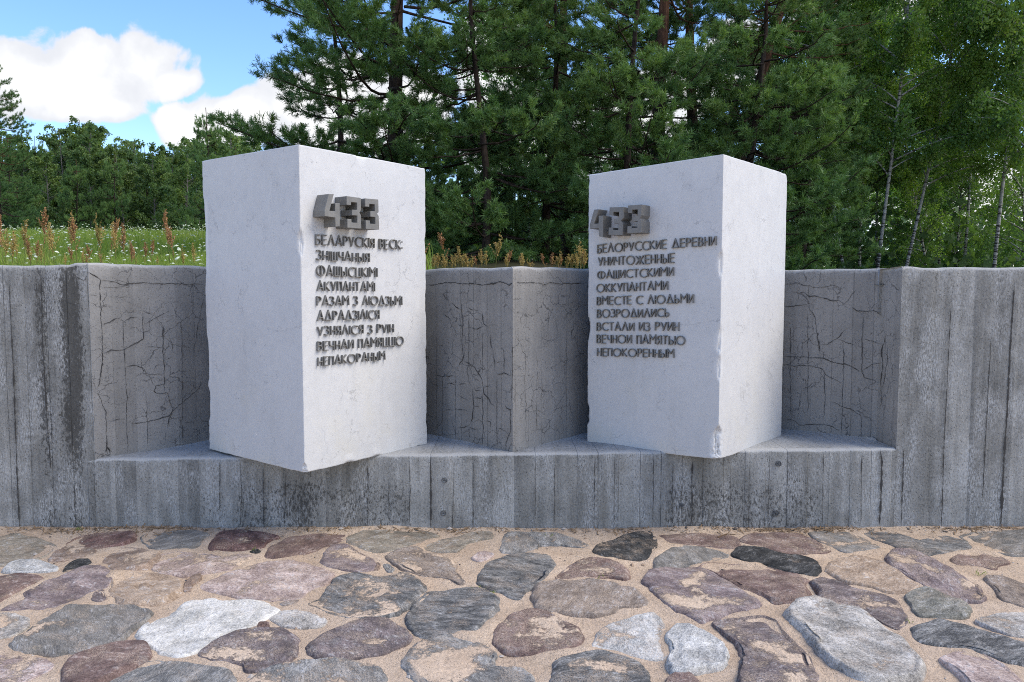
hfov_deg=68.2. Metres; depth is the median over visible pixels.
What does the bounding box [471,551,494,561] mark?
cobblestone
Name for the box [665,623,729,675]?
cobblestone
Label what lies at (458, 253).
sorrel stalk
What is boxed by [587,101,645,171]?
birch tree
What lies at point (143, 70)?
sky
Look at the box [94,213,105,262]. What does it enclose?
sorrel stalk
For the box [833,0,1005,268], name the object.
birch tree
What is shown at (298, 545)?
cobblestone
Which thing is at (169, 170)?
pine tree
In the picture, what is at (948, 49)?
birch tree
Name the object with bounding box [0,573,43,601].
cobblestone
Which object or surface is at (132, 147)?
leafy tree
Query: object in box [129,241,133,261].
sorrel stalk
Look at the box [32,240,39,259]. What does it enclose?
sorrel stalk
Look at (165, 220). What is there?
sorrel stalk
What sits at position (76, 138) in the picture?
leafy tree
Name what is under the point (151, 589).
cobblestone
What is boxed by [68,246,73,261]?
sorrel stalk
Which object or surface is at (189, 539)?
cobblestone
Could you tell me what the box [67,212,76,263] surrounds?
sorrel stalk
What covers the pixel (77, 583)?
cobblestone
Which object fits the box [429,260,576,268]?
meadow ground
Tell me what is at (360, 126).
pine tree
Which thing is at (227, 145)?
leafy tree
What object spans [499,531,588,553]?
cobblestone
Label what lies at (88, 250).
sorrel stalk
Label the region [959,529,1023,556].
cobblestone
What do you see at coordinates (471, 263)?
sorrel stalk
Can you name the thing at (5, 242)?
sorrel stalk
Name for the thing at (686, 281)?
white marble block
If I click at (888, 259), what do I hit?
undergrowth
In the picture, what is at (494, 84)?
pine tree
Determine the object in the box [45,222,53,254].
sorrel stalk
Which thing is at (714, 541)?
cobblestone
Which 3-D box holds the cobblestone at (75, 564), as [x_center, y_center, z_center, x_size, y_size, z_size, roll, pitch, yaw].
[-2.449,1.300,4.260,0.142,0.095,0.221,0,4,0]
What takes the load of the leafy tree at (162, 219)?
on the meadow ground at (515, 263)
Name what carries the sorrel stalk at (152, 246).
on the meadow ground at (515, 263)
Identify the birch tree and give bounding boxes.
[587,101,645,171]
[677,90,715,133]
[721,0,893,268]
[749,13,826,171]
[784,51,873,267]
[798,0,946,268]
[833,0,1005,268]
[843,0,947,263]
[849,1,922,222]
[861,15,940,249]
[873,76,961,267]
[874,0,1023,265]
[879,193,924,250]
[881,0,995,263]
[903,76,1007,267]
[910,0,1022,266]
[914,140,969,232]
[946,0,1023,267]
[954,0,1023,175]
[954,38,1023,266]
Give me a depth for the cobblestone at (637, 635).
3.38 m
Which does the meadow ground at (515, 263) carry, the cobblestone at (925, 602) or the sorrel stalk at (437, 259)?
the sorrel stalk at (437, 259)
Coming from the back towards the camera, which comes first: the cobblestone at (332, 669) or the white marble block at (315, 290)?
the white marble block at (315, 290)
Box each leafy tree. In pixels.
[0,127,11,217]
[0,134,55,228]
[10,147,89,230]
[33,124,93,225]
[42,115,116,219]
[52,122,126,230]
[62,125,133,229]
[82,125,126,200]
[86,143,154,230]
[105,136,156,221]
[116,139,156,220]
[122,142,183,230]
[126,209,149,228]
[145,143,192,220]
[147,148,204,230]
[154,209,174,230]
[166,142,185,155]
[169,139,210,229]
[180,136,217,186]
[184,127,253,228]
[191,132,239,187]
[222,135,250,153]
[239,139,261,153]
[240,146,262,152]
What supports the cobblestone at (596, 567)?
on the sand ground at (538, 667)
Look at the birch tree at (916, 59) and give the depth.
25.28 m
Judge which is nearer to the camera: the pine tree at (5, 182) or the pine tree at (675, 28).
the pine tree at (675, 28)
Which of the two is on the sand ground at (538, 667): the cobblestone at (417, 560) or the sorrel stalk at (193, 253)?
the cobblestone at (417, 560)
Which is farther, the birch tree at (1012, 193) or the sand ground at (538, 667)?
the birch tree at (1012, 193)
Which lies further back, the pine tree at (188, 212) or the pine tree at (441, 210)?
the pine tree at (188, 212)
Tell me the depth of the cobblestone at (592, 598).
3.77 m
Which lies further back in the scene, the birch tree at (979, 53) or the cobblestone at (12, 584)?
the birch tree at (979, 53)
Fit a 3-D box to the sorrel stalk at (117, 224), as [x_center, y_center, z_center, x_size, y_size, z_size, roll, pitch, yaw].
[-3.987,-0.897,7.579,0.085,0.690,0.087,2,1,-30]
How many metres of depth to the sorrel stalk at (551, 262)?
7.21 m
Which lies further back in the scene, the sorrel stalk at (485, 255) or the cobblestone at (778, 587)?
the sorrel stalk at (485, 255)
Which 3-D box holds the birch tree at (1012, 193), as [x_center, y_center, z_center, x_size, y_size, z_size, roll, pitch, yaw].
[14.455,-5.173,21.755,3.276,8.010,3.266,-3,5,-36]
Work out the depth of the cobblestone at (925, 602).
3.70 m
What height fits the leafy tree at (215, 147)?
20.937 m
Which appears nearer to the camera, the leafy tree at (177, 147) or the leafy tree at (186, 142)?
the leafy tree at (186, 142)
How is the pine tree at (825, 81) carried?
on the meadow ground at (515, 263)
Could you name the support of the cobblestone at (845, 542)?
on the sand ground at (538, 667)
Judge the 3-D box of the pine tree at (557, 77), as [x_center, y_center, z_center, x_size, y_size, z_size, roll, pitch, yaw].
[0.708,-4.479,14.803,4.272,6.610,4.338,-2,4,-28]
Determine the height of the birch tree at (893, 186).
14.438 m
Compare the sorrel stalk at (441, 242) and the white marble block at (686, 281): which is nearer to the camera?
the white marble block at (686, 281)
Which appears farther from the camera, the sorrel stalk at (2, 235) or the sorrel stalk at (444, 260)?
the sorrel stalk at (2, 235)
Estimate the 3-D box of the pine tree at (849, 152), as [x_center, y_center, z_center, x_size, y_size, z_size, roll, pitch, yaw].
[7.848,-8.030,22.712,6.552,13.651,5.207,1,4,8]
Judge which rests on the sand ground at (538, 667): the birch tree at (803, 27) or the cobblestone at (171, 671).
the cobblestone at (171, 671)
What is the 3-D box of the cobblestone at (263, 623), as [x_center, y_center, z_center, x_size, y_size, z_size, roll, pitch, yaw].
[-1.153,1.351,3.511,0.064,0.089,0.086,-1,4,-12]
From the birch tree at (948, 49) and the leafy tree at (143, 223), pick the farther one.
the leafy tree at (143, 223)
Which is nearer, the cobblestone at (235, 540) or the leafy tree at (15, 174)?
the cobblestone at (235, 540)
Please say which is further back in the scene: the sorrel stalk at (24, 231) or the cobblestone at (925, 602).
the sorrel stalk at (24, 231)
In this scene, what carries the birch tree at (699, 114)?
on the meadow ground at (515, 263)
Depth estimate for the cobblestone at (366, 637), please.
3.34 m
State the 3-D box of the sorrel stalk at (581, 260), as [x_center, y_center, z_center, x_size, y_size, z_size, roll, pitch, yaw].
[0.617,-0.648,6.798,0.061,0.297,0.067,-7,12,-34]
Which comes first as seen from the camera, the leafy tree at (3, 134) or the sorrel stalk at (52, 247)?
the sorrel stalk at (52, 247)
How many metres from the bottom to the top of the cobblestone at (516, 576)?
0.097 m
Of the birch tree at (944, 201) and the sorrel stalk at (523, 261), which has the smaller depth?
the sorrel stalk at (523, 261)
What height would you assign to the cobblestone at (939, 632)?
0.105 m
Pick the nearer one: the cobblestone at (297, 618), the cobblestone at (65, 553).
the cobblestone at (297, 618)
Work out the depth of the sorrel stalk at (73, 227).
6.65 m
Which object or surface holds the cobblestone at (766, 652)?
on the sand ground at (538, 667)
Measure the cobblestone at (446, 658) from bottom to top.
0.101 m
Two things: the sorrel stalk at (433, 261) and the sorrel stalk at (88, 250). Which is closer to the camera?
the sorrel stalk at (433, 261)
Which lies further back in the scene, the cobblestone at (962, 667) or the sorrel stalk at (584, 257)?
the sorrel stalk at (584, 257)
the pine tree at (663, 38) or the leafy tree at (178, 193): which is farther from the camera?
the leafy tree at (178, 193)
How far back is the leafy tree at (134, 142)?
95.37 m
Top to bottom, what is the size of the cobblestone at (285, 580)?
0.093 m
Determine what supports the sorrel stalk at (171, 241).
on the meadow ground at (515, 263)
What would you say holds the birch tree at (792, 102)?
on the meadow ground at (515, 263)
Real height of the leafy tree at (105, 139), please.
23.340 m
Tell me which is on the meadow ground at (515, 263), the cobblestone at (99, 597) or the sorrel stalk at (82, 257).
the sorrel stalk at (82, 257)
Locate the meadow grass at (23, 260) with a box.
[0,227,438,269]
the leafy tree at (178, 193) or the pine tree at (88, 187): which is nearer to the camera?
the leafy tree at (178, 193)
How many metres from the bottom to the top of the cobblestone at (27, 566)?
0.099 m
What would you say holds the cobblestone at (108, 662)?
on the sand ground at (538, 667)
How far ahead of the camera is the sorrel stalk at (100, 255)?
6.76 m
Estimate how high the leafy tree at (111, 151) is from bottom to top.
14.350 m
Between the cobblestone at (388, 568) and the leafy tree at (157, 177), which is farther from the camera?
the leafy tree at (157, 177)
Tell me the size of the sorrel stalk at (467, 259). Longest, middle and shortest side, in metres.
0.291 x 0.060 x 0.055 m
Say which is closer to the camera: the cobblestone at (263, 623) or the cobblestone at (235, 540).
the cobblestone at (263, 623)
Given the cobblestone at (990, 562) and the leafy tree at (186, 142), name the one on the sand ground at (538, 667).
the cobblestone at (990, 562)
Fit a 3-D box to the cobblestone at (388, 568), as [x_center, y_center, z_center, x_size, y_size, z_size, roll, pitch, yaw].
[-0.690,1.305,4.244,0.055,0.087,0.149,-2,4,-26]
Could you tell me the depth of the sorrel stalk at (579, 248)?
7.25 m
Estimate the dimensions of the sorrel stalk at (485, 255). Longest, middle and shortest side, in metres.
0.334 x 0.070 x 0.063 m
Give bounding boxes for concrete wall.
[0,263,1023,528]
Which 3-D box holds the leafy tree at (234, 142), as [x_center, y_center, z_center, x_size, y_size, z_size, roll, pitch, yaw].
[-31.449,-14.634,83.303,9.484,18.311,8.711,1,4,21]
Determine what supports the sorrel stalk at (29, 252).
on the meadow ground at (515, 263)
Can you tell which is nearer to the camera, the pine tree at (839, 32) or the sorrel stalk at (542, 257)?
the sorrel stalk at (542, 257)
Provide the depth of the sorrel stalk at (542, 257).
7.08 m
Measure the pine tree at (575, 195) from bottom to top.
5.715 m
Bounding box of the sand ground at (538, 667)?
[0,525,1023,681]
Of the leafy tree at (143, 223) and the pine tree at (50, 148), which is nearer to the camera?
the leafy tree at (143, 223)
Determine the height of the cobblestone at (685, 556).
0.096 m
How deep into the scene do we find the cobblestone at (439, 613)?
3.63 m
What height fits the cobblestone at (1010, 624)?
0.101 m
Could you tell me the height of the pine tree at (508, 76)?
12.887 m
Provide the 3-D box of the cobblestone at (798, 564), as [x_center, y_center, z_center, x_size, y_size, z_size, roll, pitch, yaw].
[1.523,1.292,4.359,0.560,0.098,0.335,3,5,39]
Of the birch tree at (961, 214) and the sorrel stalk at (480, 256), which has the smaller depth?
the sorrel stalk at (480, 256)
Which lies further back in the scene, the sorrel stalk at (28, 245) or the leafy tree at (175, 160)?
the leafy tree at (175, 160)
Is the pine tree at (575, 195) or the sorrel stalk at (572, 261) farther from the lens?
the pine tree at (575, 195)
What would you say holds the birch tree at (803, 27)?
on the meadow ground at (515, 263)
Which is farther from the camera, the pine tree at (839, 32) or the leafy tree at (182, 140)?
the leafy tree at (182, 140)
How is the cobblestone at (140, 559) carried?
on the sand ground at (538, 667)
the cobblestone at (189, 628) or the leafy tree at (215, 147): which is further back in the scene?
the leafy tree at (215, 147)
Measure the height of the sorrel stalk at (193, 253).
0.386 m
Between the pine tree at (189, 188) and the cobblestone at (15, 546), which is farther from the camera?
the pine tree at (189, 188)
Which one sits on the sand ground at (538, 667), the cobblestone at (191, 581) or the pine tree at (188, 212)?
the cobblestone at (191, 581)
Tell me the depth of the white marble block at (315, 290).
4.72 m
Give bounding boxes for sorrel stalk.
[0,214,4,263]
[0,228,9,257]
[5,234,16,262]
[11,230,18,264]
[20,219,29,248]
[25,237,32,263]
[25,245,32,264]
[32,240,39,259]
[38,207,48,263]
[39,244,43,261]
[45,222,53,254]
[47,225,59,263]
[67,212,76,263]
[68,217,79,262]
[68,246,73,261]
[81,247,85,262]
[86,245,92,261]
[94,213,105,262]
[97,246,104,262]
[110,218,119,260]
[110,221,121,257]
[118,224,125,263]
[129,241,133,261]
[142,242,147,261]
[148,240,154,258]
[162,210,171,260]
[167,228,175,263]
[181,245,184,263]
[191,242,196,261]
[430,255,435,268]
[435,253,439,267]
[437,232,449,266]
[441,254,446,267]
[449,254,454,267]
[452,254,457,267]
[454,246,461,262]
[463,254,468,266]
[469,255,474,267]
[477,249,483,265]
[482,251,488,265]
[489,232,502,267]
[504,250,511,266]
[519,253,524,265]
[540,253,546,266]
[550,252,554,266]
[552,250,561,267]
[565,254,570,267]
[569,254,574,266]
[573,253,577,266]
[575,241,583,268]
[578,252,583,265]
[582,249,587,266]
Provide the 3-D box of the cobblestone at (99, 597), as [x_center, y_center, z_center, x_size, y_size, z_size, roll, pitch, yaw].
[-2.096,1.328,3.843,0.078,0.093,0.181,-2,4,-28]
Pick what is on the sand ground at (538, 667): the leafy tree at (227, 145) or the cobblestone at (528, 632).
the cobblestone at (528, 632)
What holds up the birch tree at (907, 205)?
on the meadow ground at (515, 263)
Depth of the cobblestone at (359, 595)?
3.83 m
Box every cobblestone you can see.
[0,533,55,566]
[0,565,111,610]
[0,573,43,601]
[0,612,30,638]
[0,655,53,681]
[1,559,58,573]
[8,604,153,657]
[48,546,96,562]
[60,639,152,681]
[63,558,91,571]
[66,531,137,548]
[91,590,106,601]
[102,547,162,570]
[108,572,184,606]
[109,660,236,681]
[134,598,280,657]
[140,529,209,549]
[151,551,252,578]
[183,573,201,591]
[198,627,300,673]
[200,559,335,601]
[208,529,279,551]
[247,657,387,681]
[250,549,260,553]
[257,621,269,626]
[264,533,346,558]
[269,609,327,629]
[280,600,298,605]
[305,616,413,659]
[308,572,426,618]
[320,543,375,571]
[346,529,439,552]
[374,562,380,570]
[383,563,394,572]
[385,546,465,584]
[400,634,534,681]
[404,587,500,638]
[424,531,493,553]
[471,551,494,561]
[476,552,555,600]
[492,608,584,656]
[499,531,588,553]
[529,578,648,618]
[549,649,650,681]
[555,557,630,580]
[592,531,657,561]
[592,612,667,661]
[641,567,761,623]
[653,545,729,567]
[660,533,740,548]
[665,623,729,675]
[665,671,699,681]
[699,562,811,604]
[711,615,818,681]
[730,545,821,576]
[739,532,830,554]
[782,595,926,681]
[808,531,879,552]
[809,577,907,629]
[824,555,919,594]
[864,528,971,555]
[884,548,986,603]
[904,586,972,619]
[910,618,1023,666]
[938,651,1021,681]
[949,554,1010,570]
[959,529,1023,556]
[974,612,1023,637]
[983,575,1023,607]
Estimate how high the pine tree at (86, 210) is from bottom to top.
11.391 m
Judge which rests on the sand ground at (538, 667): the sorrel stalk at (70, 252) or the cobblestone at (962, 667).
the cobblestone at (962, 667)
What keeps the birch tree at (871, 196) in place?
on the meadow ground at (515, 263)
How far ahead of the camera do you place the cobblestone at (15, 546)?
4.58 m
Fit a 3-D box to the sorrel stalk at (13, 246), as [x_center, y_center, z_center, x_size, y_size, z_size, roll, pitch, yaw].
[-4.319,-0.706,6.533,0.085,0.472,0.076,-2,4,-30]
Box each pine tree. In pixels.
[0,64,51,230]
[0,140,31,229]
[2,190,41,229]
[17,136,57,228]
[45,143,69,222]
[49,163,101,230]
[78,147,111,227]
[94,159,140,231]
[131,148,158,231]
[140,155,180,228]
[172,147,190,189]
[175,108,230,231]
[196,0,586,248]
[230,0,439,219]
[230,147,245,155]
[373,0,596,262]
[435,111,505,260]
[442,1,573,260]
[447,0,647,265]
[463,0,665,253]
[515,0,730,268]
[519,152,595,259]
[523,0,816,180]
[602,0,792,168]
[643,0,893,169]
[644,0,881,269]
[679,2,893,236]
[728,0,907,269]
[757,80,886,269]
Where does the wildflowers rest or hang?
on the meadow ground at (515, 263)
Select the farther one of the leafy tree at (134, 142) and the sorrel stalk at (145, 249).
the leafy tree at (134, 142)
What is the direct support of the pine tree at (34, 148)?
on the meadow ground at (515, 263)
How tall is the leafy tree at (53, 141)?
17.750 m
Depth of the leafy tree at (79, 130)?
92.38 m
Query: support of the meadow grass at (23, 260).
on the meadow ground at (515, 263)
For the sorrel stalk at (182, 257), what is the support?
on the meadow ground at (515, 263)
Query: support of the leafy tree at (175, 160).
on the meadow ground at (515, 263)
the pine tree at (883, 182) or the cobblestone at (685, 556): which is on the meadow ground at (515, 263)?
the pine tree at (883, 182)
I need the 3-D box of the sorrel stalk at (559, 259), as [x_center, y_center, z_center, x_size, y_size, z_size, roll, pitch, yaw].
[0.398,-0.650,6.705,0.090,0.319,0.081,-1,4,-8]
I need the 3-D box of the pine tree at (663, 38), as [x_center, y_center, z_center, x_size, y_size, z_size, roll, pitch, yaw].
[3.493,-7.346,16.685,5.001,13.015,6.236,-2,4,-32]
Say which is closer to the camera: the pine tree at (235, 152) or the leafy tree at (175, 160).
the pine tree at (235, 152)
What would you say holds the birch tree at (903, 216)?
on the meadow ground at (515, 263)
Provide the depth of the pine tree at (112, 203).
67.62 m
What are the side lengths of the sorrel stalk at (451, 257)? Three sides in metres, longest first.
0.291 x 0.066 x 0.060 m
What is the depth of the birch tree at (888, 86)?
23.54 m
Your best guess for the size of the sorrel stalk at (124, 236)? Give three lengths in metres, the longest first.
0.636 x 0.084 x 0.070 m
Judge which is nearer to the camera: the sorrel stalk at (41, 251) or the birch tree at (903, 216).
the sorrel stalk at (41, 251)
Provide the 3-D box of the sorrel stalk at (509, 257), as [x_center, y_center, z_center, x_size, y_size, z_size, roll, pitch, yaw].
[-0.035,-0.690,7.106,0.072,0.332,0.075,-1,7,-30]
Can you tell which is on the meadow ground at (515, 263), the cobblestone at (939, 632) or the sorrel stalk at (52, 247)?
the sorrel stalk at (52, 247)
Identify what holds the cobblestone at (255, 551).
on the sand ground at (538, 667)
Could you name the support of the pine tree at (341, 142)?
on the meadow ground at (515, 263)
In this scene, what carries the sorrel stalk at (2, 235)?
on the meadow ground at (515, 263)
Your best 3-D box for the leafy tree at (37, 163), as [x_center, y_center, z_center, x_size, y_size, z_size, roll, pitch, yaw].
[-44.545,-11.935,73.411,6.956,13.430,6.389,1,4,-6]
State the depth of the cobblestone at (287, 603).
3.75 m
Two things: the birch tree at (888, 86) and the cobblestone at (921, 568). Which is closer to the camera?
the cobblestone at (921, 568)
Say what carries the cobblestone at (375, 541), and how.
on the sand ground at (538, 667)
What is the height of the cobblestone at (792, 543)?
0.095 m
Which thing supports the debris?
on the sand ground at (538, 667)
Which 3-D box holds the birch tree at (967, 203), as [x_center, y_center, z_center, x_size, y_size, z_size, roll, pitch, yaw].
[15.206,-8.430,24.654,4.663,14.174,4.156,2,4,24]
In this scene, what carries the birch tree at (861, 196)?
on the meadow ground at (515, 263)
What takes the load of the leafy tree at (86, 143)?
on the meadow ground at (515, 263)
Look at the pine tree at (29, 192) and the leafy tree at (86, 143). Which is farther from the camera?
the leafy tree at (86, 143)
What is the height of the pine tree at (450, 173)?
6.624 m
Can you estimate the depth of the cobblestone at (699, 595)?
3.83 m
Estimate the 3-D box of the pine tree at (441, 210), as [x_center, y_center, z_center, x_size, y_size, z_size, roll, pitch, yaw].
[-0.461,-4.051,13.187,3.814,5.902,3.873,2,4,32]
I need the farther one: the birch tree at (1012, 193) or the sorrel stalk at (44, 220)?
the birch tree at (1012, 193)
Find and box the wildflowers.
[0,223,205,264]
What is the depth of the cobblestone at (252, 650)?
3.26 m
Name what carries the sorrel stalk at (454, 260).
on the meadow ground at (515, 263)
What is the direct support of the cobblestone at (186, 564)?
on the sand ground at (538, 667)
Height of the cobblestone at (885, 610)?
0.101 m
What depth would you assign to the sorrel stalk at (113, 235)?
7.12 m
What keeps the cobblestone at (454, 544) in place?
on the sand ground at (538, 667)
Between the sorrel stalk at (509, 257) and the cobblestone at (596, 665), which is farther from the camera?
the sorrel stalk at (509, 257)
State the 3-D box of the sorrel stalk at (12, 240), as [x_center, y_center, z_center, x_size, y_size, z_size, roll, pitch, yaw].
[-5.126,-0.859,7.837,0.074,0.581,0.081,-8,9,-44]
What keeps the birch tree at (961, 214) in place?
on the meadow ground at (515, 263)
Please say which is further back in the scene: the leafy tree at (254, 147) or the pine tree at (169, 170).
the leafy tree at (254, 147)
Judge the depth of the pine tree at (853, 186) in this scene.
17.77 m
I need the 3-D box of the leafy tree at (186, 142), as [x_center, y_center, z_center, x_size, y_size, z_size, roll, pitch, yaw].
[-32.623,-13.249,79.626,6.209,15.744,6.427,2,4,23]
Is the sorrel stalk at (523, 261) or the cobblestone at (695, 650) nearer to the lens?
the cobblestone at (695, 650)
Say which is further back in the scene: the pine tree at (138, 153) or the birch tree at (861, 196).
the pine tree at (138, 153)
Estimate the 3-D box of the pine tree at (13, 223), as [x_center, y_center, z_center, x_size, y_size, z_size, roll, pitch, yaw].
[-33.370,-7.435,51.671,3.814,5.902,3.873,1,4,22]
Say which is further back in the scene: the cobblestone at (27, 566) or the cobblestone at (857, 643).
the cobblestone at (27, 566)
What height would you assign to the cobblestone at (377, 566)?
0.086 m
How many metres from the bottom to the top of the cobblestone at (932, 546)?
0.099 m
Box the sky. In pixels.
[0,0,1022,265]
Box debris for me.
[6,523,1023,536]
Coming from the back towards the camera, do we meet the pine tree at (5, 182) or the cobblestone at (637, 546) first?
the pine tree at (5, 182)
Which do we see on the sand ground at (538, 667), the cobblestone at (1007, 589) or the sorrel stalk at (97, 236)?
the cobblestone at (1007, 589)
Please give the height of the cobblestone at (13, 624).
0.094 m
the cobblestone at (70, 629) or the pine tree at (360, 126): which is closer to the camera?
the cobblestone at (70, 629)
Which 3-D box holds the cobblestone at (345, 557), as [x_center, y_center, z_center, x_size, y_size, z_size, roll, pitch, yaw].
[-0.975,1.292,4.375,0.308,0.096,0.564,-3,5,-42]
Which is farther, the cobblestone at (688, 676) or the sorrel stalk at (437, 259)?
the sorrel stalk at (437, 259)
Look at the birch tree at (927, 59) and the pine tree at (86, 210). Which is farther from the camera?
the pine tree at (86, 210)
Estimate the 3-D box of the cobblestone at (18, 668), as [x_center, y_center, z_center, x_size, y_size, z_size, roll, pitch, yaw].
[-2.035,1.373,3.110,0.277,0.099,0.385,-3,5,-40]
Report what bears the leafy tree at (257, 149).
on the meadow ground at (515, 263)
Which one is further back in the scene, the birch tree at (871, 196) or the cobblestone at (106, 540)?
the birch tree at (871, 196)
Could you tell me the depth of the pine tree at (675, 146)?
12.87 m
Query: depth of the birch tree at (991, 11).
18.23 m
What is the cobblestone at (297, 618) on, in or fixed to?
on the sand ground at (538, 667)
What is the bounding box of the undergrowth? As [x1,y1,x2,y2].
[371,49,1023,268]
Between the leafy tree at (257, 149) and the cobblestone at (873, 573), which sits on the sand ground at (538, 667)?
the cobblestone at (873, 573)
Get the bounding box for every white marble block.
[202,145,426,471]
[587,154,786,458]
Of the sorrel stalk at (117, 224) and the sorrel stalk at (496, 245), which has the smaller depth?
the sorrel stalk at (496, 245)
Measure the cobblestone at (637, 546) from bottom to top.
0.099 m
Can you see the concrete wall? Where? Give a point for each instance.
(902, 395)

